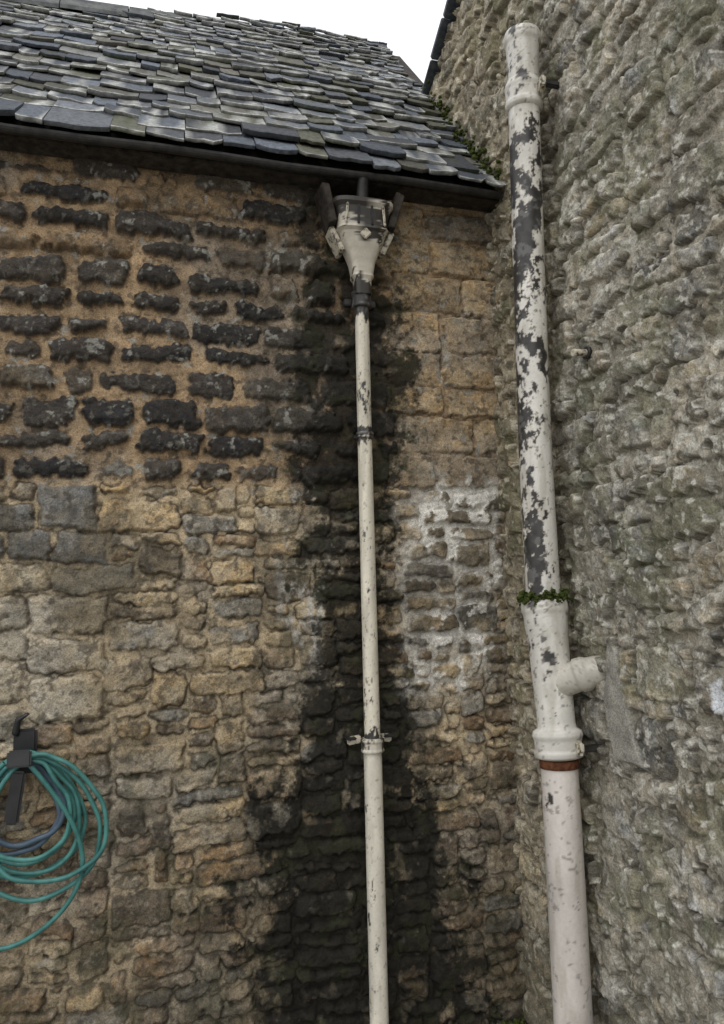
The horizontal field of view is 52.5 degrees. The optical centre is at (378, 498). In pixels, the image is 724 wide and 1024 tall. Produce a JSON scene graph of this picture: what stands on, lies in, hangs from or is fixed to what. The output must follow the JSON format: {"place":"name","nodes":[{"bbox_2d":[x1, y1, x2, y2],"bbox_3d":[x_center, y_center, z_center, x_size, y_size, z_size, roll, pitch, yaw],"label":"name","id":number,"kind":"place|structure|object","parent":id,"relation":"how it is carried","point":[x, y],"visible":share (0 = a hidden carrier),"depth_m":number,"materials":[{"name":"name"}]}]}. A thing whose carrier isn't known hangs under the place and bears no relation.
{"place":"outdoors","nodes":[
{"label":"outdoors","id":0,"kind":"place"},
{"bbox_2d":[90,0,446,82],"label":"sky","id":1,"kind":"structure","parent":0,"point":[409,28],"materials":[{"name":"white"}]},
{"bbox_2d":[429,0,481,160],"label":"gable wall rear","id":2,"kind":"structure","parent":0,"point":[455,86],"depth_m":3.67,"materials":[{"name":"beige stone"}]},
{"bbox_2d":[519,960,553,1023],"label":"gable wall foot","id":3,"kind":"object","parent":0,"point":[537,1007],"visible":0.68,"depth_m":2.83},
{"label":"ground","id":4,"kind":"structure","parent":0,"visible":0},
{"bbox_2d":[0,150,526,1023],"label":"front wall","id":5,"kind":"structure","parent":4,"relation":"on","point":[180,636],"depth_m":2.83,"materials":[{"name":"stone"}]},
{"bbox_2d":[4,712,37,824],"bbox_3d":[-1.202,0.904,2.476,0.085,0.349,0.123,1,-7,-16],"label":"hose hanger","id":6,"kind":"object","parent":5,"relation":"attached to","point":[19,756],"visible":0.94,"depth_m":2.43,"materials":[{"name":"black plastic"}]},
{"bbox_2d":[0,750,108,951],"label":"garden hose","id":7,"kind":"object","parent":6,"relation":"hanging from","point":[45,768],"visible":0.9,"depth_m":2.47,"materials":[{"name":"teal rubber"}]},
{"bbox_2d":[0,5,495,190],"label":"roof deck","id":8,"kind":"structure","parent":5,"relation":"on","point":[298,158],"depth_m":3.04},
{"bbox_2d":[0,0,505,187],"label":"roof slates","id":9,"kind":"object","parent":8,"relation":"on","point":[349,103],"visible":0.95,"depth_m":3.41,"materials":[{"name":"grey stone"}]},
{"bbox_2d":[5,0,387,51],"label":"ridge tiles","id":10,"kind":"object","parent":9,"relation":"attached to","point":[99,7],"visible":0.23,"depth_m":4.20,"materials":[{"name":"stone"}]},
{"bbox_2d":[0,133,498,211],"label":"soffit board","id":11,"kind":"object","parent":9,"relation":"attached to","point":[132,157],"visible":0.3,"depth_m":2.96,"materials":[{"name":"black wood"}]},
{"bbox_2d":[0,122,501,199],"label":"gutter","id":12,"kind":"object","parent":9,"relation":"attached to","point":[13,129],"visible":1,"depth_m":2.88,"materials":[{"name":"black metal"}]},
{"bbox_2d":[412,80,501,185],"bbox_3d":[0.378,-1.856,3.725,0.144,1.134,1.011,1,-7,-18],"label":"moss on roof","id":13,"kind":"object","parent":9,"relation":"attached to","point":[472,152],"visible":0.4,"depth_m":3.53,"materials":[{"name":"green plant"}]},
{"bbox_2d":[314,176,404,1023],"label":"rainwater downpipe","id":14,"kind":"object","parent":5,"relation":"attached to","point":[359,228],"visible":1,"depth_m":2.91,"materials":[{"name":"cream gloss paint"},{"name":"black cast iron"}]},
{"bbox_2d":[501,1012,527,1023],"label":"moss wall foot","id":15,"kind":"object","parent":4,"relation":"on","point":[516,1021],"visible":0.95,"depth_m":2.89},
{"bbox_2d":[503,23,605,1023],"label":"soil pipe","id":16,"kind":"object","parent":4,"relation":"on","point":[560,679],"visible":1,"depth_m":2.56,"materials":[{"name":"metal"}]},
{"bbox_2d":[471,0,723,1023],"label":"gable wall","id":17,"kind":"structure","parent":4,"relation":"on","point":[633,154],"depth_m":2.28,"materials":[{"name":"stone"}]},
{"bbox_2d":[571,346,594,359],"bbox_3d":[0.709,-0.498,2.511,0.107,0.044,0.044,1,-7,-16],"label":"overflow pipe","id":18,"kind":"object","parent":17,"relation":"attached to","point":[585,352],"visible":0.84,"depth_m":2.49,"materials":[{"name":"beige paint"}]},
{"bbox_3d":[1.689,-2.615,3.971,2.620,1.327,2.500,1,-7,-16],"label":"roof","id":19,"kind":"object","parent":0,"visible":0},
{"bbox_2d":[421,60,440,94],"bbox_3d":[0.375,-2.309,4.082,0.246,0.039,0.207,1,-36,-16],"label":"verge rear","id":20,"kind":"object","parent":19,"relation":"on","point":[433,70],"visible":0.24,"depth_m":4.02,"materials":[{"name":"stone"}]},
{"bbox_2d":[443,0,459,19],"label":"verge rear","id":21,"kind":"object","parent":19,"relation":"on","point":[451,6],"visible":0.32,"depth_m":3.77,"materials":[{"name":"stone"}]},
{"bbox_2d":[430,18,476,59],"bbox_3d":[0.422,-2.432,3.918,0.244,0.038,0.205,1,-35,-16],"label":"verge rear","id":22,"kind":"object","parent":19,"relation":"on","point":[438,46],"visible":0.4,"depth_m":3.88,"materials":[{"name":"stone"}]}
]}

